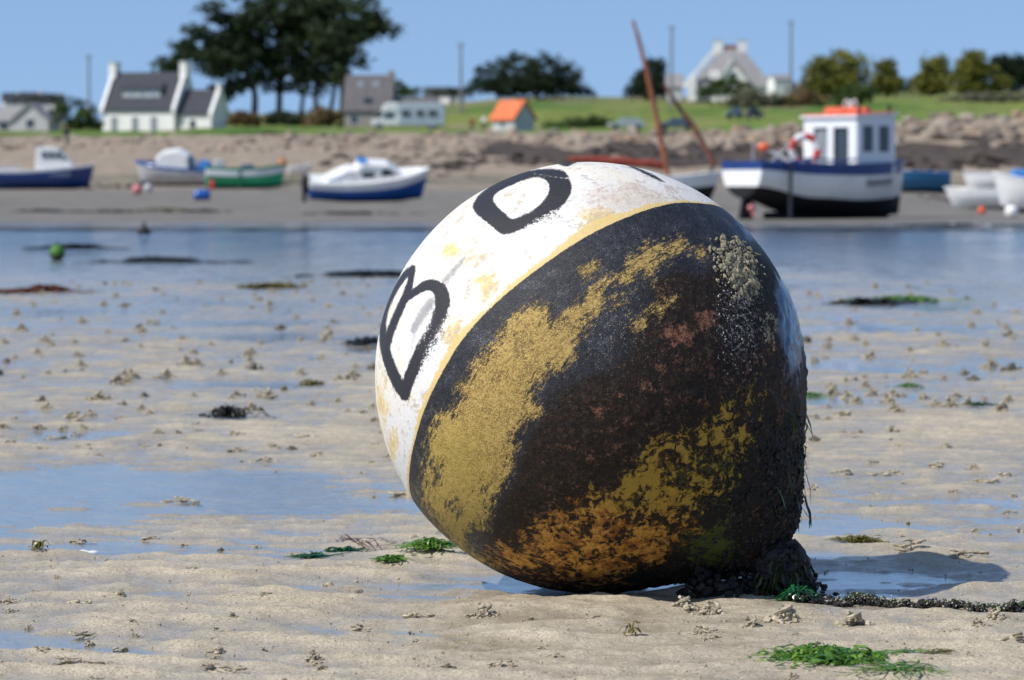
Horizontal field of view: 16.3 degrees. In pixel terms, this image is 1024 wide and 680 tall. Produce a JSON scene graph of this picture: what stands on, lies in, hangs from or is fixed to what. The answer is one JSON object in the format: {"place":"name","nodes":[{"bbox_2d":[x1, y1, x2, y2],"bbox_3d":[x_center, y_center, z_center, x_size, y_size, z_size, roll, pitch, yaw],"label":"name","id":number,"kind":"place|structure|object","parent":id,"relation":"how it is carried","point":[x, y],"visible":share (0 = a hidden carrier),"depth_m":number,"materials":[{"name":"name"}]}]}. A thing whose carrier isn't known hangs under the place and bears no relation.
{"place":"outdoors","nodes":[
{"label":"outdoors","id":0,"kind":"place"},
{"bbox_2d":[0,231,1023,679],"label":"beach sand","id":1,"kind":"structure","parent":0,"point":[988,441],"depth_m":10.14,"materials":[{"name":"sand"}]},
{"bbox_2d":[13,284,104,292],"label":"brown seaweed","id":2,"kind":"object","parent":1,"relation":"on","point":[38,288],"visible":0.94,"depth_m":30.32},
{"bbox_2d":[47,655,104,664],"bbox_3d":[-0.859,0.629,6.989,0.128,0.028,0.066,0,3,-10],"label":"worm cast","id":3,"kind":"object","parent":1,"relation":"on","point":[68,660],"visible":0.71,"depth_m":6.99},
{"bbox_2d":[200,663,246,672],"bbox_3d":[-0.561,0.634,6.886,0.082,0.022,0.098,-3,4,-45],"label":"worm cast","id":4,"kind":"object","parent":1,"relation":"on","point":[234,669],"visible":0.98,"depth_m":6.89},
{"bbox_2d":[181,403,276,418],"bbox_3d":[-1.123,0.281,14.223,0.300,0.062,0.249,-2,3,-41],"label":"black seaweed","id":5,"kind":"object","parent":1,"relation":"on","point":[226,412],"visible":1,"depth_m":14.19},
{"bbox_2d":[235,281,307,288],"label":"olive seaweed","id":6,"kind":"object","parent":1,"relation":"on","point":[279,284],"visible":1,"depth_m":31.60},
{"bbox_2d":[283,550,342,557],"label":"green seaweed","id":7,"kind":"object","parent":1,"relation":"on","point":[316,554],"visible":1,"depth_m":9.03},
{"bbox_2d":[294,269,401,276],"bbox_3d":[-1.288,-0.665,35.604,1.757,0.074,0.913,0,3,0],"label":"black seaweed","id":8,"kind":"object","parent":1,"relation":"on","point":[373,273],"visible":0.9,"depth_m":35.48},
{"bbox_2d":[335,534,404,549],"bbox_3d":[-0.384,0.520,9.363,0.130,0.020,0.453,-1,3,-24],"label":"red seaweed","id":9,"kind":"object","parent":1,"relation":"on","point":[350,538],"visible":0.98,"depth_m":9.28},
{"bbox_2d":[369,554,412,561],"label":"green seaweed","id":10,"kind":"object","parent":1,"relation":"on","point":[394,557],"visible":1,"depth_m":8.80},
{"bbox_2d":[402,611,434,617],"bbox_3d":[-0.210,0.600,7.764,0.077,0.028,0.138,-1,3,-26],"label":"worm cast","id":11,"kind":"object","parent":1,"relation":"on","point":[414,613],"visible":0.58,"depth_m":7.74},
{"bbox_2d":[392,536,458,550],"bbox_3d":[-0.206,0.505,8.956,0.212,0.027,0.177,1,3,27],"label":"green seaweed","id":12,"kind":"object","parent":1,"relation":"on","point":[428,543],"visible":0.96,"depth_m":8.94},
{"bbox_2d":[465,603,500,617],"bbox_3d":[-0.056,0.589,7.789,0.092,0.036,0.076,-2,3,-42],"label":"sand heap","id":13,"kind":"object","parent":1,"relation":"on","point":[483,610],"visible":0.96,"depth_m":7.78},
{"bbox_2d":[486,658,517,666],"bbox_3d":[-0.021,0.626,6.926,0.053,0.018,0.044,-1,3,-26],"label":"worm cast","id":14,"kind":"object","parent":1,"relation":"on","point":[498,663],"visible":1,"depth_m":6.92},
{"bbox_2d":[0,279,1019,413],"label":"worm casts","id":15,"kind":"object","parent":1,"relation":"on","point":[349,375],"visible":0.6,"depth_m":18.17,"materials":[{"name":"sand"}]},
{"bbox_2d":[0,281,1021,409],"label":"distant mud lumps","id":16,"kind":"object","parent":1,"relation":"on","point":[1009,367],"visible":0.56,"depth_m":17.92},
{"bbox_2d":[0,512,1022,679],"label":"sand grit","id":17,"kind":"object","parent":1,"relation":"on","point":[442,652],"visible":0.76,"depth_m":7.52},
{"bbox_2d":[375,162,839,599],"bbox_3d":[0.212,0.098,8.342,1.061,1.023,1.001,0,3,0],"label":"mooring buoy","id":18,"kind":"object","parent":1,"relation":"on","point":[590,377],"visible":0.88,"depth_m":7.98,"materials":[{"name":"paint"}]},
{"bbox_2d":[668,595,706,611],"bbox_3d":[0.388,0.577,7.869,0.076,0.033,0.088,-2,3,-39],"label":"sand heap","id":19,"kind":"object","parent":1,"relation":"on","point":[687,604],"visible":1,"depth_m":7.86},
{"bbox_2d":[690,600,726,614],"bbox_3d":[0.426,0.589,7.805,0.111,0.043,0.089,0,3,8],"label":"sand heap","id":20,"kind":"object","parent":1,"relation":"on","point":[714,607],"visible":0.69,"depth_m":7.80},
{"bbox_2d":[737,616,759,627],"bbox_3d":[0.494,0.591,7.495,0.070,0.029,0.058,-1,3,-21],"label":"sand heap","id":21,"kind":"object","parent":1,"relation":"on","point":[751,622],"visible":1,"depth_m":7.48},
{"bbox_2d":[760,602,808,623],"bbox_3d":[0.583,0.584,7.649,0.104,0.048,0.126,-1,3,-14],"label":"sand heap","id":22,"kind":"object","parent":1,"relation":"on","point":[787,612],"visible":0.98,"depth_m":7.63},
{"bbox_2d":[765,583,821,600],"bbox_3d":[0.632,0.562,8.019,0.140,0.036,0.105,0,3,0],"label":"green seaweed","id":23,"kind":"object","parent":1,"relation":"on","point":[793,589],"visible":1,"depth_m":8.00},
{"bbox_2d":[737,642,921,667],"bbox_3d":[0.626,0.613,7.001,0.332,0.029,0.350,1,3,27],"label":"green seaweed","id":24,"kind":"object","parent":1,"relation":"on","point":[816,653],"visible":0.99,"depth_m":6.97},
{"bbox_2d":[831,610,875,626],"bbox_3d":[0.718,0.593,7.584,0.102,0.042,0.084,2,3,38],"label":"sand heap","id":25,"kind":"object","parent":1,"relation":"on","point":[852,618],"visible":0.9,"depth_m":7.57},
{"bbox_2d":[825,534,889,542],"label":"olive seaweed","id":26,"kind":"object","parent":1,"relation":"on","point":[861,539],"visible":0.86,"depth_m":9.35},
{"bbox_2d":[824,661,953,676],"bbox_3d":[0.712,0.619,6.769,0.248,0.013,0.194,0,3,0],"label":"green seaweed","id":27,"kind":"object","parent":1,"relation":"on","point":[902,667],"visible":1,"depth_m":6.77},
{"bbox_2d":[786,591,1023,611],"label":"mooring rope","id":28,"kind":"object","parent":1,"relation":"on","point":[869,599],"visible":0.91,"depth_m":7.93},
{"bbox_2d":[891,539,925,551],"bbox_3d":[1.002,0.524,9.074,0.082,0.034,0.142,1,3,13],"label":"worm cast","id":29,"kind":"object","parent":1,"relation":"on","point":[904,547],"visible":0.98,"depth_m":9.08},
{"bbox_2d":[844,295,976,300],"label":"green seaweed","id":30,"kind":"object","parent":1,"relation":"on","point":[909,298],"visible":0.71,"depth_m":28.08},
{"bbox_2d":[949,549,988,557],"bbox_3d":[1.125,0.533,8.921,0.128,0.028,0.066,-2,3,-34],"label":"worm cast","id":31,"kind":"object","parent":1,"relation":"on","point":[961,553],"visible":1,"depth_m":8.92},
{"bbox_2d":[984,606,1017,620],"bbox_3d":[1.039,0.583,7.613,0.072,0.032,0.065,0,3,10],"label":"sand heap","id":32,"kind":"object","parent":1,"relation":"on","point":[993,614],"visible":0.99,"depth_m":7.61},
{"bbox_2d":[996,632,1023,642],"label":"worm cast","id":33,"kind":"object","parent":1,"relation":"on","point":[1018,634],"visible":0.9,"depth_m":7.29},
{"bbox_2d":[0,222,1023,666],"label":"shallow water","id":34,"kind":"structure","parent":0,"point":[112,484],"depth_m":11.87,"materials":[{"name":"liquid"}]},
{"bbox_2d":[49,242,64,259],"bbox_3d":[-5.498,-1.071,43.317,0.199,0.232,0.193,0,3,0],"label":"weedy float","id":35,"kind":"object","parent":34,"relation":"on","point":[57,252],"visible":0.92,"depth_m":43.25,"materials":[{"name":"plastic"}]},
{"bbox_2d":[21,243,129,249],"bbox_3d":[-6.163,-1.306,49.907,1.453,0.090,1.090,-1,3,-27],"label":"wrack patch","id":36,"kind":"object","parent":34,"relation":"on","point":[77,246],"visible":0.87,"depth_m":49.75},
{"bbox_2d":[68,631,95,639],"bbox_3d":[-0.896,0.615,7.487,0.055,0.023,0.094,0,3,-1],"label":"worm cast","id":37,"kind":"object","parent":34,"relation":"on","point":[73,633],"visible":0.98,"depth_m":7.45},
{"bbox_2d":[42,255,251,263],"bbox_3d":[-4.247,-0.948,42.037,2.498,0.089,1.097,0,3,0],"label":"black seaweed","id":38,"kind":"object","parent":34,"relation":"on","point":[155,259],"visible":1,"depth_m":41.91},
{"bbox_2d":[324,545,368,552],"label":"green seaweed","id":39,"kind":"object","parent":34,"relation":"on","point":[344,549],"visible":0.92,"depth_m":9.16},
{"bbox_2d":[334,336,377,345],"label":"black seaweed","id":40,"kind":"object","parent":34,"relation":"on","point":[368,340],"visible":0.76,"depth_m":20.51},
{"bbox_2d":[822,297,919,304],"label":"black seaweed","id":41,"kind":"object","parent":34,"relation":"on","point":[864,301],"visible":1,"depth_m":27.49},
{"bbox_2d":[858,222,1023,226],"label":"wrack patch","id":42,"kind":"object","parent":34,"relation":"on","point":[951,225],"visible":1,"depth_m":75.05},
{"bbox_2d":[0,117,1023,227],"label":"shore","id":43,"kind":"structure","parent":0,"point":[440,199],"depth_m":161.98,"materials":[{"name":"sand"}]},
{"bbox_2d":[9,209,84,211],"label":"wrack patch","id":44,"kind":"object","parent":43,"relation":"on","point":[42,210],"visible":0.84,"depth_m":103.76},
{"bbox_2d":[0,147,94,188],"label":"cabin boat","id":45,"kind":"object","parent":43,"relation":"on","point":[55,168],"visible":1,"depth_m":167.19,"materials":[{"name":"blue paint"}]},
{"bbox_2d":[33,210,192,212],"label":"wrack patch","id":46,"kind":"object","parent":43,"relation":"on","point":[115,211],"visible":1,"depth_m":101.91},
{"bbox_2d":[134,148,212,185],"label":"open boat","id":47,"kind":"object","parent":43,"relation":"on","point":[175,167],"visible":0.89,"depth_m":176.10,"materials":[{"name":"grey paint"}]},
{"bbox_2d":[194,189,209,199],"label":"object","id":48,"kind":"object","parent":43,"relation":"on","point":[199,194],"visible":1,"depth_m":137.71,"materials":[{"name":"paint"}]},
{"bbox_2d":[205,159,286,187],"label":"green boat","id":49,"kind":"object","parent":43,"relation":"on","point":[242,176],"visible":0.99,"depth_m":168.25,"materials":[{"name":"paint"}]},
{"bbox_2d":[0,129,510,151],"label":"rubble bank","id":50,"kind":"structure","parent":43,"relation":"on","point":[360,139],"depth_m":282.45,"materials":[{"name":"stone"}]},
{"bbox_2d":[288,163,313,174],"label":"white dinghy","id":51,"kind":"object","parent":43,"relation":"on","point":[302,169],"visible":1,"depth_m":209.95,"materials":[{"name":"grey paint"}]},
{"bbox_2d":[303,211,398,214],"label":"wrack patch","id":52,"kind":"object","parent":43,"relation":"on","point":[350,212],"visible":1,"depth_m":97.74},
{"bbox_2d":[301,157,429,201],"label":"cabin cruiser","id":53,"kind":"object","parent":43,"relation":"on","point":[362,179],"visible":1,"depth_m":133.61,"materials":[{"name":"white paint"}]},
{"bbox_2d":[85,164,950,201],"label":"scattered stones","id":54,"kind":"object","parent":43,"relation":"on","point":[445,167],"visible":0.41,"depth_m":183.19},
{"bbox_2d":[567,20,721,198],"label":"gaff boat","id":55,"kind":"object","parent":43,"relation":"on","point":[705,183],"visible":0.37,"depth_m":121.80,"materials":[{"name":"grey paint"}]},
{"bbox_2d":[318,140,1023,171],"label":"wrack rocks","id":56,"kind":"object","parent":43,"relation":"on","point":[978,159],"visible":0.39,"depth_m":251.22,"materials":[{"name":"stone"}]},
{"bbox_2d":[478,135,1023,167],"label":"rock ledges","id":57,"kind":"object","parent":43,"relation":"on","point":[1001,156],"visible":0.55,"depth_m":257.80,"materials":[{"name":"stone"}]},
{"bbox_2d":[487,110,1023,147],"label":"boulder wall","id":58,"kind":"structure","parent":43,"relation":"on","point":[941,121],"depth_m":286.76,"materials":[{"name":"stone"}]},
{"bbox_2d":[721,99,904,219],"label":"fishing boat","id":59,"kind":"object","parent":43,"relation":"on","point":[855,170],"visible":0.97,"depth_m":88.66,"materials":[{"name":"white paint"}]},
{"bbox_2d":[757,143,790,161],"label":"dan buoy","id":60,"kind":"object","parent":59,"relation":"on","point":[763,147],"visible":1,"depth_m":87.88,"materials":[{"name":"grey paint"}]},
{"bbox_2d":[788,133,820,162],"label":"lifebuoy","id":61,"kind":"object","parent":59,"relation":"on","point":[797,138],"visible":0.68,"depth_m":88.62,"materials":[{"name":"white plastic"}]},
{"bbox_2d":[901,171,950,191],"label":"blue skiff","id":62,"kind":"object","parent":43,"relation":"on","point":[923,181],"visible":0.73,"depth_m":179.21,"materials":[{"name":"teal paint"}]},
{"bbox_2d":[944,187,1001,208],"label":"white skiff","id":63,"kind":"object","parent":43,"relation":"on","point":[972,198],"visible":0.62,"depth_m":122.55,"materials":[{"name":"grey paint"}]},
{"bbox_2d":[962,171,1010,188],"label":"boat","id":64,"kind":"object","parent":43,"relation":"on","point":[980,179],"visible":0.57,"depth_m":138.02,"materials":[{"name":"grey paint"}]},
{"bbox_2d":[992,169,1023,212],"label":"motor launch","id":65,"kind":"object","parent":43,"relation":"on","point":[1010,188],"visible":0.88,"depth_m":102.12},
{"bbox_2d":[1004,202,1018,217],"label":"mooring float","id":66,"kind":"object","parent":43,"relation":"on","point":[1011,211],"visible":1,"depth_m":89.82,"materials":[{"name":"plastic"}]},
{"bbox_2d":[0,90,1023,136],"bbox_3d":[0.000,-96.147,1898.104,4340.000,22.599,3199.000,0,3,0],"label":"meadow","id":67,"kind":"structure","parent":0,"point":[706,116],"depth_m":464.12,"materials":[{"name":"plant"}]},
{"bbox_2d":[1,91,21,105],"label":"distant house","id":68,"kind":"structure","parent":67,"relation":"on","point":[9,97],"depth_m":859.37,"materials":[{"name":"stone"}]},
{"bbox_2d":[0,102,62,130],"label":"grey house","id":69,"kind":"structure","parent":67,"relation":"on","point":[33,116],"depth_m":501.81,"materials":[{"name":"stone"}]},
{"bbox_2d":[20,90,43,104],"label":"distant house","id":70,"kind":"structure","parent":67,"relation":"on","point":[38,93],"depth_m":874.67,"materials":[{"name":"stone"}]},
{"bbox_2d":[7,92,94,123],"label":"dark hedge","id":71,"kind":"object","parent":67,"relation":"on","point":[51,98],"visible":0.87,"depth_m":758.24,"materials":[{"name":"green plant"}]},
{"bbox_2d":[49,97,105,131],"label":"green bush","id":72,"kind":"object","parent":67,"relation":"on","point":[91,121],"visible":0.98,"depth_m":468.67,"materials":[{"name":"green plant"}]},
{"bbox_2d":[100,61,229,130],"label":"white house","id":73,"kind":"structure","parent":67,"relation":"on","point":[147,101],"depth_m":479.21,"materials":[{"name":"paint"}]},
{"bbox_2d":[148,0,273,114],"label":"cypress tree","id":74,"kind":"object","parent":67,"relation":"on","point":[234,39],"visible":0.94,"depth_m":537.91,"materials":[{"name":"green plant"}]},
{"bbox_2d":[221,109,264,127],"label":"dry shrub","id":75,"kind":"object","parent":67,"relation":"on","point":[242,118],"visible":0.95,"depth_m":453.58,"materials":[{"name":"brown plant"}]},
{"bbox_2d":[261,108,309,125],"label":"dark hedge","id":76,"kind":"object","parent":67,"relation":"on","point":[288,118],"visible":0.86,"depth_m":460.42,"materials":[{"name":"green plant"}]},
{"bbox_2d":[245,0,331,113],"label":"cypress tree","id":77,"kind":"object","parent":67,"relation":"on","point":[275,62],"visible":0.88,"depth_m":541.02,"materials":[{"name":"green plant"}]},
{"bbox_2d":[301,104,343,126],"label":"dry shrub","id":78,"kind":"object","parent":67,"relation":"on","point":[327,117],"visible":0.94,"depth_m":448.57,"materials":[{"name":"brown plant"}]},
{"bbox_2d":[273,0,382,119],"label":"cypress tree","id":79,"kind":"object","parent":67,"relation":"on","point":[329,10],"visible":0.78,"depth_m":539.60,"materials":[{"name":"green plant"}]},
{"bbox_2d":[306,1,406,114],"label":"cypress tree","id":80,"kind":"object","parent":67,"relation":"on","point":[340,39],"visible":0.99,"depth_m":535.53,"materials":[{"name":"green plant"}]},
{"bbox_2d":[342,71,439,127],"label":"stone house","id":81,"kind":"structure","parent":67,"relation":"on","point":[366,98],"depth_m":435.76,"materials":[{"name":"stone"}]},
{"bbox_2d":[371,102,444,129],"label":"motorhome","id":82,"kind":"object","parent":67,"relation":"on","point":[431,116],"visible":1,"depth_m":341.41,"materials":[{"name":"white metal"}]},
{"bbox_2d":[396,79,426,96],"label":"green bush","id":83,"kind":"object","parent":67,"relation":"on","point":[402,91],"visible":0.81,"depth_m":518.57,"materials":[{"name":"green plant"}]},
{"bbox_2d":[423,87,452,103],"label":"distant house","id":84,"kind":"structure","parent":67,"relation":"on","point":[448,100],"depth_m":828.23,"materials":[{"name":"stone"}]},
{"bbox_2d":[426,85,475,104],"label":"dark hedge","id":85,"kind":"object","parent":67,"relation":"on","point":[436,93],"visible":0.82,"depth_m":698.43,"materials":[{"name":"green plant"}]},
{"bbox_2d":[457,43,463,112],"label":"utility pole","id":86,"kind":"object","parent":67,"relation":"on","point":[460,93],"visible":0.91,"depth_m":558.61,"materials":[{"name":"grey wood"}]},
{"bbox_2d":[488,100,537,130],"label":"beach hut","id":87,"kind":"object","parent":67,"relation":"on","point":[519,115],"visible":0.96,"depth_m":344.98,"materials":[{"name":"orange tile"}]},
{"bbox_2d":[463,50,597,99],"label":"broad tree","id":88,"kind":"object","parent":67,"relation":"on","point":[502,83],"visible":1,"depth_m":637.21,"materials":[{"name":"green plant"}]},
{"bbox_2d":[535,112,616,127],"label":"green bush","id":89,"kind":"object","parent":67,"relation":"on","point":[583,122],"visible":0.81,"depth_m":430.36,"materials":[{"name":"green plant"}]},
{"bbox_2d":[607,118,645,128],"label":"parked car","id":90,"kind":"object","parent":67,"relation":"on","point":[637,123],"visible":0.93,"depth_m":382.65,"materials":[{"name":"silver metal"}]},
{"bbox_2d":[621,56,668,99],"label":"conical tree","id":91,"kind":"object","parent":67,"relation":"on","point":[638,87],"visible":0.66,"depth_m":627.47,"materials":[{"name":"green plant"}]},
{"bbox_2d":[668,26,674,107],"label":"utility pole","id":92,"kind":"object","parent":67,"relation":"on","point":[671,62],"visible":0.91,"depth_m":558.50,"materials":[{"name":"grey wood"}]},
{"bbox_2d":[661,118,694,129],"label":"parked car","id":93,"kind":"object","parent":67,"relation":"on","point":[679,122],"visible":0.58,"depth_m":382.63,"materials":[{"name":"blue paint"}]},
{"bbox_2d":[665,40,767,101],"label":"villa","id":94,"kind":"object","parent":67,"relation":"on","point":[727,60],"visible":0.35,"depth_m":589.14,"materials":[{"name":"paint"}]},
{"bbox_2d":[694,74,753,108],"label":"round bush","id":95,"kind":"object","parent":67,"relation":"on","point":[714,87],"visible":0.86,"depth_m":528.23,"materials":[{"name":"green plant"}]},
{"bbox_2d":[725,107,742,118],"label":"parked car","id":96,"kind":"object","parent":67,"relation":"on","point":[736,111],"visible":1,"depth_m":457.79,"materials":[{"name":"blue paint"}]},
{"bbox_2d":[720,87,785,108],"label":"grey scrub","id":97,"kind":"object","parent":67,"relation":"on","point":[748,95],"visible":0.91,"depth_m":503.20,"materials":[{"name":"green plant"}]},
{"bbox_2d":[745,107,763,118],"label":"parked car","id":98,"kind":"object","parent":67,"relation":"on","point":[751,112],"visible":0.97,"depth_m":435.40,"materials":[{"name":"paint"}]},
{"bbox_2d":[767,74,800,96],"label":"white cottage","id":99,"kind":"structure","parent":67,"relation":"on","point":[778,83],"depth_m":559.35,"materials":[{"name":"paint"}]},
{"bbox_2d":[768,95,808,107],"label":"dark scrub","id":100,"kind":"object","parent":67,"relation":"on","point":[777,102],"visible":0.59,"depth_m":498.29,"materials":[{"name":"green plant"}]},
{"bbox_2d":[787,20,794,94],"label":"utility pole","id":101,"kind":"object","parent":67,"relation":"on","point":[790,76],"visible":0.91,"depth_m":554.44,"materials":[{"name":"grey wood"}]},
{"bbox_2d":[781,86,833,107],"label":"dry shrub","id":102,"kind":"object","parent":67,"relation":"on","point":[810,95],"visible":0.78,"depth_m":493.38,"materials":[{"name":"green plant"}]},
{"bbox_2d":[798,48,874,98],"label":"olive tree","id":103,"kind":"object","parent":67,"relation":"on","point":[816,79],"visible":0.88,"depth_m":557.73,"materials":[{"name":"green plant"}]},
{"bbox_2d":[828,82,879,106],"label":"green bush","id":104,"kind":"object","parent":67,"relation":"on","point":[857,91],"visible":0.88,"depth_m":478.39,"materials":[{"name":"green plant"}]},
{"bbox_2d":[869,56,904,97],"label":"olive tree","id":105,"kind":"object","parent":67,"relation":"on","point":[886,81],"visible":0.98,"depth_m":562.79,"materials":[{"name":"green plant"}]},
{"bbox_2d":[896,76,924,95],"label":"hedge","id":106,"kind":"object","parent":67,"relation":"on","point":[906,88],"visible":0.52,"depth_m":573.21,"materials":[{"name":"green plant"}]},
{"bbox_2d":[905,51,953,96],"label":"olive tree","id":107,"kind":"object","parent":67,"relation":"on","point":[927,81],"visible":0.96,"depth_m":567.59,"materials":[{"name":"green plant"}]},
{"bbox_2d":[940,49,1013,94],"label":"olive tree","id":108,"kind":"object","parent":67,"relation":"on","point":[971,72],"visible":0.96,"depth_m":552.79,"materials":[{"name":"green plant"}]},
{"bbox_2d":[935,89,1023,102],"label":"grey scrub","id":109,"kind":"object","parent":67,"relation":"on","point":[969,96],"visible":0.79,"depth_m":468.01,"materials":[{"name":"green plant"}]},
{"bbox_2d":[987,51,1023,92],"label":"dark tree clump","id":110,"kind":"object","parent":67,"relation":"on","point":[1013,68],"visible":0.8,"depth_m":617.28,"materials":[{"name":"green plant"}]},
{"bbox_2d":[0,228,1023,296],"bbox_3d":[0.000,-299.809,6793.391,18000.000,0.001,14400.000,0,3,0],"label":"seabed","id":111,"kind":"structure","parent":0,"point":[417,229],"depth_m":136.28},
{"bbox_2d":[0,0,1023,121],"label":"sky","id":112,"kind":"structure","parent":0,"point":[45,45],"materials":[{"name":"blue"}]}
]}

